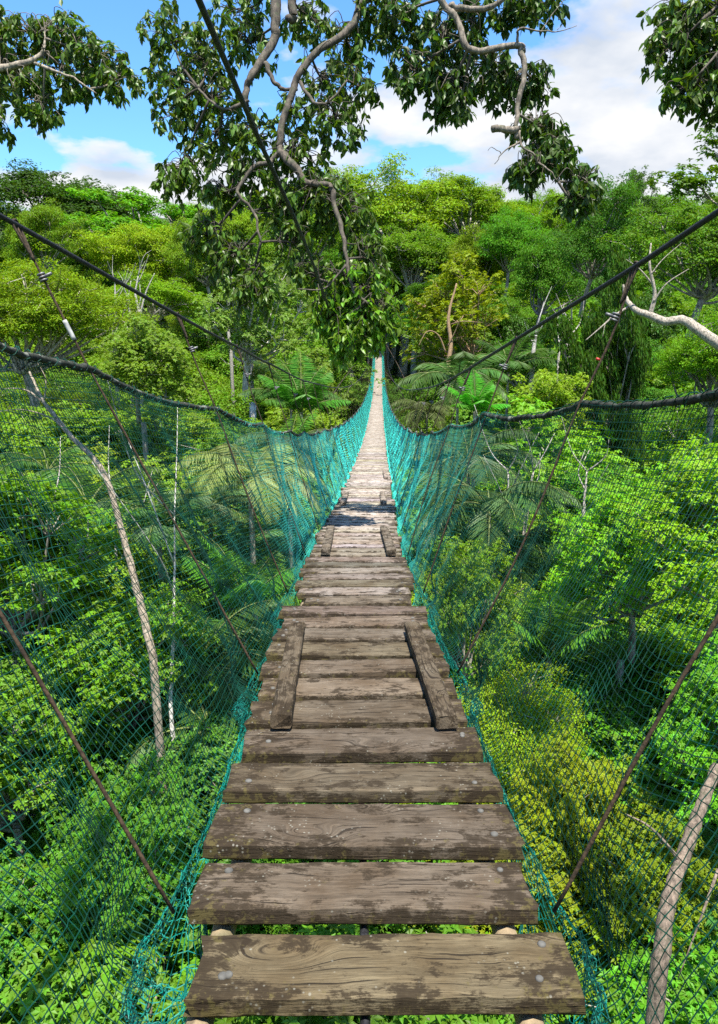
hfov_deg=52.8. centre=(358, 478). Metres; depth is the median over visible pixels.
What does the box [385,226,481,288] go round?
broadleaf tree
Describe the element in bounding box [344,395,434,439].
broadleaf tree
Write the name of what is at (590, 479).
bushy tree
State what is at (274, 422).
bushy tree
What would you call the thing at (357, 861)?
bushy tree
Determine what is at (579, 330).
broadleaf tree
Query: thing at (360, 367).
slender tree
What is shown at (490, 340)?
slender tree
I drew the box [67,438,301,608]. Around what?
bushy tree
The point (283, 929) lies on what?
bushy tree
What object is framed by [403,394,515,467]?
slender tree
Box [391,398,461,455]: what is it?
palm tree
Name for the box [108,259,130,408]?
pale trunk
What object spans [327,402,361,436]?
broadleaf tree
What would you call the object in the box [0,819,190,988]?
bushy tree
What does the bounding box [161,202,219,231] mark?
broadleaf tree
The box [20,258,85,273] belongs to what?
broadleaf tree
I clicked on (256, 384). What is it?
broadleaf tree
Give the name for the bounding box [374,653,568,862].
bushy tree
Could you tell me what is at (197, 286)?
broadleaf tree
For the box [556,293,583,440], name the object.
pale trunk
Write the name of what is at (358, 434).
broadleaf tree
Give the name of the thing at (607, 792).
bushy tree
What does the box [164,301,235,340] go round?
feathery tree
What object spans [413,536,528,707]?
bushy tree
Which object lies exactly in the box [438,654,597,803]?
feathery tree
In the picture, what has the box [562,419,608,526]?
thin trunk
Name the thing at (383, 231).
umbrella tree
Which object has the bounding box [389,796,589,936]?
bushy tree
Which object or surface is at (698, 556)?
bushy tree
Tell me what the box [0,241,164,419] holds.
feathery tree
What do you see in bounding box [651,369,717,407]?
bushy tree
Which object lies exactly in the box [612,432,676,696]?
broadleaf tree
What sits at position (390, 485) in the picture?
bushy tree
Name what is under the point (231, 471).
palm tree
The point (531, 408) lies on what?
bushy tree
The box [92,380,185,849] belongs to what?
thin trunk
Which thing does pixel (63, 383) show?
broadleaf tree
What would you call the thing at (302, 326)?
feathery tree
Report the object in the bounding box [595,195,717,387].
broadleaf tree
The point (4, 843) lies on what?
bushy tree
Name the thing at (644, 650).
broadleaf tree
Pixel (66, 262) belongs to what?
broadleaf tree
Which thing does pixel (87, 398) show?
feathery tree
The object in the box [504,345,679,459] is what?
bushy tree
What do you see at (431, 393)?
broadleaf tree
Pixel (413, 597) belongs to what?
feathery tree
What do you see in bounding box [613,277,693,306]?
broadleaf tree
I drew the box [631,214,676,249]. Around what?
umbrella tree
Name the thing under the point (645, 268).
bushy tree
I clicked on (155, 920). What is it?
bushy tree
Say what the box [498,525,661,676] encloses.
broadleaf tree
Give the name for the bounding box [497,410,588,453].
broadleaf tree
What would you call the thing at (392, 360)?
broadleaf tree
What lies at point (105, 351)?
feathery tree
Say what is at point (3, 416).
broadleaf tree
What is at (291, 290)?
broadleaf tree
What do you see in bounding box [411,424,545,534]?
palm tree
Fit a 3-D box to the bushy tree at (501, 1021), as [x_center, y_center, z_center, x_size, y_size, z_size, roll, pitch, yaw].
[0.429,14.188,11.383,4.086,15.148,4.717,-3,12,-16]
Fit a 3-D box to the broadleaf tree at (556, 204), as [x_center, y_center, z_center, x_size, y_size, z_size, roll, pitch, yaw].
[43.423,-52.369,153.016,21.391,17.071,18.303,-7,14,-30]
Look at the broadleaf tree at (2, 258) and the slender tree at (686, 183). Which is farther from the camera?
the broadleaf tree at (2, 258)
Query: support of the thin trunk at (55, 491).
on the ground
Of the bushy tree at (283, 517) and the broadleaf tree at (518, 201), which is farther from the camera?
the broadleaf tree at (518, 201)
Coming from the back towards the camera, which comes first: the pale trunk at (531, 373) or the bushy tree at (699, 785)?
the pale trunk at (531, 373)
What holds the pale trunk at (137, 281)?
on the ground
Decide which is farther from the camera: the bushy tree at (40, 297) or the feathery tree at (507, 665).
the bushy tree at (40, 297)
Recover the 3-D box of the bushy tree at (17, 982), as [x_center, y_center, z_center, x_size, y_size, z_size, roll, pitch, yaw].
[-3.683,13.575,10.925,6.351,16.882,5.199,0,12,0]
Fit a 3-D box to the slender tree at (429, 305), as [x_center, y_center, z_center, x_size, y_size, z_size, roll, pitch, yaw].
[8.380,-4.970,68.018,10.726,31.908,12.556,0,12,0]
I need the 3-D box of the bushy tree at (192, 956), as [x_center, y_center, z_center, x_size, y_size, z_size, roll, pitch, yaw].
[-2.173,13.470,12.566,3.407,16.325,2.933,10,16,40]
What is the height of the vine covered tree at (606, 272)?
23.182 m
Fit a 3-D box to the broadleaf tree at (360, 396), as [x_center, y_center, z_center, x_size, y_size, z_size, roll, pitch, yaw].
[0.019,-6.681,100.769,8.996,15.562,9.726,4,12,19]
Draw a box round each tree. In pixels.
[0,0,148,153]
[0,157,155,253]
[0,197,105,295]
[0,213,84,254]
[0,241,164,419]
[0,243,81,296]
[0,245,16,269]
[0,338,106,400]
[0,339,13,379]
[0,359,59,410]
[0,397,24,418]
[0,400,10,461]
[0,400,96,472]
[0,446,101,526]
[0,468,144,821]
[0,523,155,588]
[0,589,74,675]
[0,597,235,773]
[0,628,90,870]
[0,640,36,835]
[0,817,87,904]
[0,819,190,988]
[0,837,107,1013]
[0,845,56,1022]
[0,868,287,1023]
[1,313,133,367]
[2,281,84,316]
[3,653,207,807]
[3,700,167,851]
[5,405,199,481]
[10,441,156,547]
[10,520,226,721]
[11,384,108,430]
[11,578,227,773]
[16,264,128,297]
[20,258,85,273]
[20,316,132,378]
[20,369,146,412]
[29,747,210,1010]
[33,466,162,529]
[45,381,129,430]
[57,186,205,330]
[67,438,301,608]
[70,403,218,475]
[71,337,196,387]
[71,463,127,477]
[72,220,198,313]
[75,253,172,309]
[76,251,94,273]
[78,335,245,420]
[81,295,158,333]
[85,388,222,426]
[88,468,220,855]
[89,314,211,469]
[97,600,282,713]
[98,269,211,372]
[112,537,202,607]
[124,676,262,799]
[132,935,264,1023]
[134,638,268,791]
[135,0,409,372]
[136,384,312,452]
[136,673,349,960]
[136,840,294,993]
[142,486,327,588]
[149,366,250,414]
[155,324,218,368]
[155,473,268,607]
[156,315,196,337]
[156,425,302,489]
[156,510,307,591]
[160,216,235,348]
[160,270,236,316]
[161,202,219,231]
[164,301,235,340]
[164,521,292,620]
[169,563,302,674]
[172,442,326,649]
[174,408,236,431]
[178,859,424,1023]
[182,304,317,379]
[182,536,301,680]
[192,246,325,420]
[195,199,268,247]
[201,194,259,225]
[207,326,356,529]
[213,291,288,306]
[223,288,370,371]
[225,363,346,419]
[230,376,327,427]
[233,429,341,584]
[236,232,285,278]
[236,917,634,1023]
[237,331,360,419]
[237,360,342,473]
[238,409,323,470]
[247,406,353,481]
[250,183,341,316]
[253,929,417,1023]
[255,762,457,934]
[257,351,351,476]
[277,281,319,319]
[278,310,327,345]
[280,473,414,555]
[286,346,388,397]
[290,244,385,380]
[295,925,597,1023]
[302,468,465,602]
[311,453,353,500]
[322,149,470,383]
[324,221,385,246]
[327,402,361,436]
[328,463,428,509]
[333,375,372,424]
[340,424,449,473]
[343,369,416,415]
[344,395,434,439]
[347,378,424,427]
[354,233,395,373]
[354,428,425,469]
[360,0,607,229]
[370,265,432,370]
[373,924,515,1023]
[374,222,459,384]
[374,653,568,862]
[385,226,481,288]
[386,427,469,482]
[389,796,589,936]
[390,250,508,415]
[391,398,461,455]
[392,351,510,475]
[393,371,506,469]
[395,274,485,411]
[396,286,493,352]
[397,474,516,516]
[400,312,494,371]
[402,473,583,573]
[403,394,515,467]
[408,485,572,600]
[409,564,555,704]
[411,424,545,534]
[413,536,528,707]
[415,469,487,502]
[416,165,531,236]
[417,393,652,521]
[421,476,542,527]
[423,341,493,378]
[427,611,551,713]
[429,696,716,927]
[435,207,483,239]
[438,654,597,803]
[439,372,562,444]
[442,517,588,598]
[444,221,510,298]
[445,371,510,486]
[448,656,489,736]
[451,422,537,483]
[463,304,519,355]
[466,280,516,305]
[470,460,639,567]
[473,204,556,296]
[473,327,561,440]
[473,568,621,694]
[473,588,626,718]
[476,187,573,240]
[476,296,544,352]
[477,199,530,229]
[478,925,626,1023]
[479,295,553,344]
[479,314,554,392]
[487,801,671,1021]
[492,259,522,307]
[493,332,557,394]
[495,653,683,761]
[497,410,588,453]
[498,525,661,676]
[499,280,570,314]
[500,726,635,919]
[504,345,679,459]
[506,232,597,324]
[507,194,545,211]
[507,368,594,441]
[509,271,597,299]
[524,188,577,238]
[533,461,717,703]
[541,461,696,546]
[542,297,601,346]
[545,241,654,479]
[546,329,651,462]
[547,220,582,261]
[549,170,652,320]
[559,277,616,321]
[566,622,706,758]
[569,258,616,298]
[570,576,710,672]
[571,774,717,1001]
[574,709,717,899]
[575,786,717,971]
[578,245,711,308]
[584,531,679,610]
[586,243,717,350]
[586,893,717,1023]
[590,239,674,271]
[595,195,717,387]
[602,441,704,482]
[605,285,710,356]
[609,434,717,666]
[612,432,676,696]
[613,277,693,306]
[616,164,662,313]
[623,606,716,727]
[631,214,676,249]
[631,382,696,443]
[635,289,717,330]
[636,0,717,134]
[639,190,696,216]
[640,382,717,471]
[640,629,717,899]
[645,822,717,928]
[646,128,717,233]
[646,364,713,444]
[647,737,716,835]
[648,307,717,445]
[648,338,716,378]
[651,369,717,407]
[653,591,716,638]
[655,241,702,284]
[656,326,717,380]
[659,528,717,605]
[663,284,717,316]
[671,197,712,279]
[672,444,717,479]
[684,306,717,337]
[686,591,716,624]
[700,192,717,209]
[704,431,717,455]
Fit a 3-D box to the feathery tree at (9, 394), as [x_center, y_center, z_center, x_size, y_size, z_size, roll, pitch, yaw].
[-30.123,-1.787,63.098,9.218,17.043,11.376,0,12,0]
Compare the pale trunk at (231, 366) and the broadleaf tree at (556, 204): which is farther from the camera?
the broadleaf tree at (556, 204)
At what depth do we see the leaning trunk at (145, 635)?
10.81 m
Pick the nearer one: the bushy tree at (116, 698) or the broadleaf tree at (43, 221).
the bushy tree at (116, 698)
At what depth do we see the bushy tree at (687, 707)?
10.29 m
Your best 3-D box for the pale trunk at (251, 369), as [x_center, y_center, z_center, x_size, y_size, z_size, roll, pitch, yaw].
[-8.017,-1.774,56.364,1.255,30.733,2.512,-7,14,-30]
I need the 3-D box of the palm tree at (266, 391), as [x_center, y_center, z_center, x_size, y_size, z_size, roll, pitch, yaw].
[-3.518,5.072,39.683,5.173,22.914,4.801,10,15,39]
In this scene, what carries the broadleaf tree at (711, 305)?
on the ground
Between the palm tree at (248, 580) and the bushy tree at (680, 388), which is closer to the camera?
the palm tree at (248, 580)
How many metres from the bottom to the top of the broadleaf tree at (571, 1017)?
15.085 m
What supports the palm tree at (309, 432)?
on the ground
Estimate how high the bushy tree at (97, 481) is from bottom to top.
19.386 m
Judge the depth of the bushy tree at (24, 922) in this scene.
9.24 m
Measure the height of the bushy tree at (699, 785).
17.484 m
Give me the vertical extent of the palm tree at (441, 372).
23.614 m
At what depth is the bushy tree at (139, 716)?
13.73 m
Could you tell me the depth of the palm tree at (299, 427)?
23.93 m
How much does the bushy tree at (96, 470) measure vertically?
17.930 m
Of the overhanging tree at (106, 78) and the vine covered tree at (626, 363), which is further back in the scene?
the vine covered tree at (626, 363)
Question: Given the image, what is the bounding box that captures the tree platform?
[367,342,388,383]
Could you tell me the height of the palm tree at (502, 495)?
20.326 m
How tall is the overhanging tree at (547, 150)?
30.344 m
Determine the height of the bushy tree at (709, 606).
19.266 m
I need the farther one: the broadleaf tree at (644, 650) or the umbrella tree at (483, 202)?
the umbrella tree at (483, 202)
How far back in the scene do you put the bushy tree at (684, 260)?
118.78 m
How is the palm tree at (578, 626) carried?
on the ground
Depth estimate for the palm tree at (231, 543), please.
17.76 m
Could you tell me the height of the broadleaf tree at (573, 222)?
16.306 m
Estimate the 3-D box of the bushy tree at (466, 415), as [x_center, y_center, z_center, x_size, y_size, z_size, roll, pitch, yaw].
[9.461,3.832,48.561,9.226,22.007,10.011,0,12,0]
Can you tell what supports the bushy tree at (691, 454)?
on the ground
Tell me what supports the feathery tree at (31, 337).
on the ground
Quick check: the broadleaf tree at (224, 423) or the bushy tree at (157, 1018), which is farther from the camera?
the broadleaf tree at (224, 423)
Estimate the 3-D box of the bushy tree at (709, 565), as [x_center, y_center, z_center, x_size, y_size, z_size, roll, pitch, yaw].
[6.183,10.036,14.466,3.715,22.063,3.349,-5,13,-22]
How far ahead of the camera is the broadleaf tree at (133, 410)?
44.58 m
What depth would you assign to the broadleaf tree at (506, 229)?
90.07 m
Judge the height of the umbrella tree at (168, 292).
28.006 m
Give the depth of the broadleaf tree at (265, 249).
87.10 m
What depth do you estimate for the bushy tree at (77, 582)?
12.92 m
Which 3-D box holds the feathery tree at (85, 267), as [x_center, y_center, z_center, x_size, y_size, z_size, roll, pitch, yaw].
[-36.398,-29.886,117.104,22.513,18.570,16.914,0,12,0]
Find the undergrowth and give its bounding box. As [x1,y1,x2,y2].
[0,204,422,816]
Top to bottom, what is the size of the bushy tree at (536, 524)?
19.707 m
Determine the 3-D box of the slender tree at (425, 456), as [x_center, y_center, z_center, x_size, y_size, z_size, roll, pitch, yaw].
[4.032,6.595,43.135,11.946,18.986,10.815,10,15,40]
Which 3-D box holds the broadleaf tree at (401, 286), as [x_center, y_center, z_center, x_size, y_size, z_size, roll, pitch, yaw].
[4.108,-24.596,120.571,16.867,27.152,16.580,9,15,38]
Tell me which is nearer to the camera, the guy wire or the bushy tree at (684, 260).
the guy wire
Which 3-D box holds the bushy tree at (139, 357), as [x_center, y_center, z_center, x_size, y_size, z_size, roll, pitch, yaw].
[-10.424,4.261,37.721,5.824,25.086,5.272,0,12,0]
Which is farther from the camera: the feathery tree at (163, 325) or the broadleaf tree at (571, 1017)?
the feathery tree at (163, 325)
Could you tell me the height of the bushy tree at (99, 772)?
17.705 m
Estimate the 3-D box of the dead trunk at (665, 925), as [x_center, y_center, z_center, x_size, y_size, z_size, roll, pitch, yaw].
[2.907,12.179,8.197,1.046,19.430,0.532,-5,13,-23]
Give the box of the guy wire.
[386,345,413,399]
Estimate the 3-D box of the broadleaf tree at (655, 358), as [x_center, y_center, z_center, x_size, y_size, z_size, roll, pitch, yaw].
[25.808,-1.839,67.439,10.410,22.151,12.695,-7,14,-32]
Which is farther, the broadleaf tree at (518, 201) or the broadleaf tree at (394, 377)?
the broadleaf tree at (518, 201)
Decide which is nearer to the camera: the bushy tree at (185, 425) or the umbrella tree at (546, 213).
the bushy tree at (185, 425)
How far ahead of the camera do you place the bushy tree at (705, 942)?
10.30 m
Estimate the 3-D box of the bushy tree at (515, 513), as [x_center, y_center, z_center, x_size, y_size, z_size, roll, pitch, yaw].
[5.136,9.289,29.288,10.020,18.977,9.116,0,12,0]
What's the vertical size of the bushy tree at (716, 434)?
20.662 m
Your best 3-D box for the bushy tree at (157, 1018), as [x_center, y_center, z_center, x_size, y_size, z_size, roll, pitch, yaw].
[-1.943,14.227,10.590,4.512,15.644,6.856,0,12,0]
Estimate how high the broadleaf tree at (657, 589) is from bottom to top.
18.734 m
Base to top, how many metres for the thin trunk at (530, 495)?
21.571 m
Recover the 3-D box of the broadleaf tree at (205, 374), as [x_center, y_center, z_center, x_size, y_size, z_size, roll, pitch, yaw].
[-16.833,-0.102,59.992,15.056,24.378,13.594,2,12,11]
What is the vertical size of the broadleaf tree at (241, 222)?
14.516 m
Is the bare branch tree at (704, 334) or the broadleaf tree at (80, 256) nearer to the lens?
the bare branch tree at (704, 334)
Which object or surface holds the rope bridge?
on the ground
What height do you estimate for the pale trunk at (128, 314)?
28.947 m
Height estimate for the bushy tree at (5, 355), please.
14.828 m
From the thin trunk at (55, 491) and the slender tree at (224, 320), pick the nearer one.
the thin trunk at (55, 491)
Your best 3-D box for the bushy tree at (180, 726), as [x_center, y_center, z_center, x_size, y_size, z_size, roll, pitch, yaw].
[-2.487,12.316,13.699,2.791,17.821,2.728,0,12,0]
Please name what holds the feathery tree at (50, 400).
on the ground
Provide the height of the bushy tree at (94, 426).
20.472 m
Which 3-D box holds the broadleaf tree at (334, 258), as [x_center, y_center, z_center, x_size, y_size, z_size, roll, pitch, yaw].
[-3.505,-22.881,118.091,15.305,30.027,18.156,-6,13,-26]
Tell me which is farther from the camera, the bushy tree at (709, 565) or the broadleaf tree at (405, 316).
the broadleaf tree at (405, 316)
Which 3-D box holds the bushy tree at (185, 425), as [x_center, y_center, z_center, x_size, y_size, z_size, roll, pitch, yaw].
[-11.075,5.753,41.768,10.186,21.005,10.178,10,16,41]
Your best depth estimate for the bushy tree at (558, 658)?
17.40 m
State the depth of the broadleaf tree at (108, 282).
102.98 m
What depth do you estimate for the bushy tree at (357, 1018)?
9.11 m
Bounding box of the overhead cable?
[195,0,365,388]
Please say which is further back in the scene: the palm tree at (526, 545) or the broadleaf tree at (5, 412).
the broadleaf tree at (5, 412)
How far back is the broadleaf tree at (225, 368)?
71.66 m
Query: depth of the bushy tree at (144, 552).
23.11 m
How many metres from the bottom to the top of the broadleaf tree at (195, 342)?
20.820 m
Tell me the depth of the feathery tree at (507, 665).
14.95 m
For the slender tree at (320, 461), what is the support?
on the ground
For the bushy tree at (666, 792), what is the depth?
12.40 m
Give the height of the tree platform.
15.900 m
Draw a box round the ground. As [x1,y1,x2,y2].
[0,212,664,819]
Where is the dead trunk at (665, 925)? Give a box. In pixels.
[627,763,717,1023]
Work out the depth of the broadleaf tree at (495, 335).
85.84 m
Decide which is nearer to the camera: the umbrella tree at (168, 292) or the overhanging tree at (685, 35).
the overhanging tree at (685, 35)
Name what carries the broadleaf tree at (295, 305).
on the ground
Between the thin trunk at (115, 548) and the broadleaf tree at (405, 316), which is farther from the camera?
the broadleaf tree at (405, 316)
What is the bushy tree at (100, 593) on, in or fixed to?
on the ground
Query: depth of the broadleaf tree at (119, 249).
77.77 m
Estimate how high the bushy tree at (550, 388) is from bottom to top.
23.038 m
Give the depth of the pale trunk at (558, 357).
37.96 m
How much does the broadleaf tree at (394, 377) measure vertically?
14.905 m
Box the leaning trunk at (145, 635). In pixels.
[0,364,171,866]
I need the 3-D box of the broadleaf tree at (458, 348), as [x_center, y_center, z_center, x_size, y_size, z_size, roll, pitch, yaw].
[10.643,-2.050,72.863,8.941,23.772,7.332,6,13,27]
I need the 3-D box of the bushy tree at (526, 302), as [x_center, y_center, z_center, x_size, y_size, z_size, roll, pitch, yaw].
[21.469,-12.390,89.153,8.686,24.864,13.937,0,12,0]
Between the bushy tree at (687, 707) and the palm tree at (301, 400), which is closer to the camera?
the bushy tree at (687, 707)
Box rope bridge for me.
[0,208,717,1023]
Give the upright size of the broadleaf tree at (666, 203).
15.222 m
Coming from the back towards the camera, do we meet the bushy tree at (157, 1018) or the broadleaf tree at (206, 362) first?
the broadleaf tree at (206, 362)
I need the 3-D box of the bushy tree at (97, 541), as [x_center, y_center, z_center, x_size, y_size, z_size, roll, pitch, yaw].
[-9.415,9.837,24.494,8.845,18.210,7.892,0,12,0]
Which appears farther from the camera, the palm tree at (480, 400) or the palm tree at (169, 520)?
the palm tree at (480, 400)
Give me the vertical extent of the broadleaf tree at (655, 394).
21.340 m
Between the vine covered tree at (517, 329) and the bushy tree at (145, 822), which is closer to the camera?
the bushy tree at (145, 822)
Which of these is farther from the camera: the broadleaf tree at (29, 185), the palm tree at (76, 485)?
the broadleaf tree at (29, 185)
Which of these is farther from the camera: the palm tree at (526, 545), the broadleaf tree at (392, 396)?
the broadleaf tree at (392, 396)
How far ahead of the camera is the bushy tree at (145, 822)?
9.06 m
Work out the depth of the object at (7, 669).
13.71 m
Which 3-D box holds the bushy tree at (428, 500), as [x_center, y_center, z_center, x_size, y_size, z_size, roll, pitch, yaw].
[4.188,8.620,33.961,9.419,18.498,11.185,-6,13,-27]
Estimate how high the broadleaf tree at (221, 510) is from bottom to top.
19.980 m
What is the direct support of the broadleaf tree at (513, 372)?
on the ground
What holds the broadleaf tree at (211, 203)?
on the ground
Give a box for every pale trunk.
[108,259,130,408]
[118,263,140,408]
[134,249,154,409]
[227,246,246,421]
[248,295,257,389]
[524,289,550,444]
[550,306,563,451]
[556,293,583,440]
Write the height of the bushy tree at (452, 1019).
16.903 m
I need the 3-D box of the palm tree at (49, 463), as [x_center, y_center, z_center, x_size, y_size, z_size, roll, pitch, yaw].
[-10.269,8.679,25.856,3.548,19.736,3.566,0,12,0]
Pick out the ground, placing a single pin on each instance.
(354, 354)
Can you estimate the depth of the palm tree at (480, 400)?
25.80 m
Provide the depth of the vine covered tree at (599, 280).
93.62 m
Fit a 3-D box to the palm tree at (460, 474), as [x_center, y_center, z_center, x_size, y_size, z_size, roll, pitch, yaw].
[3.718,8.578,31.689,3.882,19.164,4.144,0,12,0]
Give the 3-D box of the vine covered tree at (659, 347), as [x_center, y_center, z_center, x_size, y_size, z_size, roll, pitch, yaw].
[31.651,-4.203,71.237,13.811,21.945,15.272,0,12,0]
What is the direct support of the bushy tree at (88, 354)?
on the ground
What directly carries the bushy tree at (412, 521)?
on the ground
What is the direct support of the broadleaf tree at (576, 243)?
on the ground
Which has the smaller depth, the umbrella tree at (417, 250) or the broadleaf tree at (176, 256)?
the broadleaf tree at (176, 256)
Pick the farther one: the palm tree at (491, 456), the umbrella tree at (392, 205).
the umbrella tree at (392, 205)
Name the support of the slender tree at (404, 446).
on the ground
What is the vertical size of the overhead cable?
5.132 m
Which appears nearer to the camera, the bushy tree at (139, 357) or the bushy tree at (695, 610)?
the bushy tree at (695, 610)
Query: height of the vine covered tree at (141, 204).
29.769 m
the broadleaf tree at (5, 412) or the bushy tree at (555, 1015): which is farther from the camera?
the broadleaf tree at (5, 412)
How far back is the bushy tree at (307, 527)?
27.94 m
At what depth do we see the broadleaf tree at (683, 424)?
43.84 m
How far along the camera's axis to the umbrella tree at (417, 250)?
100.70 m
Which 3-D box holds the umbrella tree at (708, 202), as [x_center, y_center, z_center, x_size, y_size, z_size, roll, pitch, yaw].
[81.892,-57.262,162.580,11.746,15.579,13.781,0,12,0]
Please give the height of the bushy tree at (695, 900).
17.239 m
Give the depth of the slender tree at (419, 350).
76.19 m
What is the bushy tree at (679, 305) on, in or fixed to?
on the ground
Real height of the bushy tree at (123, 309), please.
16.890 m
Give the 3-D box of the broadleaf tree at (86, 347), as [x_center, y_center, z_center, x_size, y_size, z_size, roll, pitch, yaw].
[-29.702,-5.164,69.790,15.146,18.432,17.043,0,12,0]
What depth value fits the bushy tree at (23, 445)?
37.56 m
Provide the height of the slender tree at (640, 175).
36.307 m
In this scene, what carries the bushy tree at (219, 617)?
on the ground
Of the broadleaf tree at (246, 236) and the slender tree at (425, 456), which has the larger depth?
the broadleaf tree at (246, 236)
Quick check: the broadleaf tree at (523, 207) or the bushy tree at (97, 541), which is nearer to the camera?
the bushy tree at (97, 541)
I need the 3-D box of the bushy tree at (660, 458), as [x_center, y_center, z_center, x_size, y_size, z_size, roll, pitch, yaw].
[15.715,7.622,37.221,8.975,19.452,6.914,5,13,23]
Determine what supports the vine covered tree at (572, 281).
on the ground
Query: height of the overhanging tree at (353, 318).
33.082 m
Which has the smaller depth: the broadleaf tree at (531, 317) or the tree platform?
the broadleaf tree at (531, 317)
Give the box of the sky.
[0,0,717,239]
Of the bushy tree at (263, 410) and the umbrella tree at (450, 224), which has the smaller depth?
the bushy tree at (263, 410)
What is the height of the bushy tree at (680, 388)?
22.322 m
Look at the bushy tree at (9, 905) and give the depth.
9.05 m
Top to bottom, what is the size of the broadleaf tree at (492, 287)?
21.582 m
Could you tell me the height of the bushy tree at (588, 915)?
16.285 m
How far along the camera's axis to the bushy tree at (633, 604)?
14.50 m
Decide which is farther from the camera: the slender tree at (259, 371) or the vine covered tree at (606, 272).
the vine covered tree at (606, 272)
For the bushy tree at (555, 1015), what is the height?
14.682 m
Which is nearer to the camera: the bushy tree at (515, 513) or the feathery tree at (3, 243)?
the bushy tree at (515, 513)
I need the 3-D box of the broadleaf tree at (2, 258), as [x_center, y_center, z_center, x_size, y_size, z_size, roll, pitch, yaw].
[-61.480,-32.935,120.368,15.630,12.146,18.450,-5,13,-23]
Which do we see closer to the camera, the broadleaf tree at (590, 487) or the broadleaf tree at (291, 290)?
the broadleaf tree at (590, 487)
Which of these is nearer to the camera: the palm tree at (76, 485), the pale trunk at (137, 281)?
the palm tree at (76, 485)
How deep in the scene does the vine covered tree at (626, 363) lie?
34.52 m
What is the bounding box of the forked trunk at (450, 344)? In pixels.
[418,283,481,465]
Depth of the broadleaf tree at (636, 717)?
14.91 m
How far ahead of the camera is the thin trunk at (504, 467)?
19.96 m
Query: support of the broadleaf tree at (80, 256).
on the ground
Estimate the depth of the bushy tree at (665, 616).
18.53 m
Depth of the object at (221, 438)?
32.01 m
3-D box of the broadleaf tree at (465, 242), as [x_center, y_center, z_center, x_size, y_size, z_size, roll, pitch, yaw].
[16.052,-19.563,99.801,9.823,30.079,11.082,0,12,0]
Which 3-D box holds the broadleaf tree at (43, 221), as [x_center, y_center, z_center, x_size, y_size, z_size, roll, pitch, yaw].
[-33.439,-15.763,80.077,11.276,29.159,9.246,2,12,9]
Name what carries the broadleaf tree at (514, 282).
on the ground
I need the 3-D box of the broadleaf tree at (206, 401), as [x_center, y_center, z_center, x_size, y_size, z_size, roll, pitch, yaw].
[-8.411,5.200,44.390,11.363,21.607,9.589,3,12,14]
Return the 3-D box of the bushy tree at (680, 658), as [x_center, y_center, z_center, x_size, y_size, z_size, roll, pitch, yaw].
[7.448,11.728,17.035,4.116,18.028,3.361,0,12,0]
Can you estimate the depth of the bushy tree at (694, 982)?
8.91 m
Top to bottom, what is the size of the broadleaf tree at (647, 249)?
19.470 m
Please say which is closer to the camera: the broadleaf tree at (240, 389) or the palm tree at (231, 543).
the palm tree at (231, 543)
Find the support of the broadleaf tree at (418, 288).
on the ground
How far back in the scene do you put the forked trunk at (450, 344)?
57.87 m
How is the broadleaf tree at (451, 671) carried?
on the ground
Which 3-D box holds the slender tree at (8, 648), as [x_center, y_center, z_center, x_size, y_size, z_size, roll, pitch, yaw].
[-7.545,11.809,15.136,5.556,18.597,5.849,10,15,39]
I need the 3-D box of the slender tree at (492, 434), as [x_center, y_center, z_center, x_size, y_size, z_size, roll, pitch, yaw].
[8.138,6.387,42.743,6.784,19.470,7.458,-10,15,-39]
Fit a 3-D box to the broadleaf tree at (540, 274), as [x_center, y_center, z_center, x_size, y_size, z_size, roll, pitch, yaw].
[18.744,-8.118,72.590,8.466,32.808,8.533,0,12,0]
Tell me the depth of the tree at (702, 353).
37.94 m
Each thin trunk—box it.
[27,436,62,616]
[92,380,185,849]
[99,427,157,609]
[474,405,536,579]
[517,421,554,583]
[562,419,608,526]
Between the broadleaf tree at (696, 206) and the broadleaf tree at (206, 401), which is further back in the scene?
the broadleaf tree at (696, 206)
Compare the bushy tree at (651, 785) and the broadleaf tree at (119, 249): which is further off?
the broadleaf tree at (119, 249)
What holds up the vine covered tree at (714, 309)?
on the ground
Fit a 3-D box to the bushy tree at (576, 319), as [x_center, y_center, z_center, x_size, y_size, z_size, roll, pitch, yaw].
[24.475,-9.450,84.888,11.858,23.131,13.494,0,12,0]
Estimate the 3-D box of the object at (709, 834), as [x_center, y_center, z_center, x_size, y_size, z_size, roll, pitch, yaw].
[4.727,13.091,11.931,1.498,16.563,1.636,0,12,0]
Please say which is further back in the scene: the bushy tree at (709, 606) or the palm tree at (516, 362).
the palm tree at (516, 362)
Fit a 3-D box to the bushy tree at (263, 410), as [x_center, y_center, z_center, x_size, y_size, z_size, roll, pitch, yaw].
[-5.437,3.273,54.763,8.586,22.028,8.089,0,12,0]
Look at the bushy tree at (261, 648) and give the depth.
13.54 m
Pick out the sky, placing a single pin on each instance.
(618, 125)
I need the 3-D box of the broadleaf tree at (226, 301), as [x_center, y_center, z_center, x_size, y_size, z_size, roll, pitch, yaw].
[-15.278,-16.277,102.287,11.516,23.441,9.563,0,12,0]

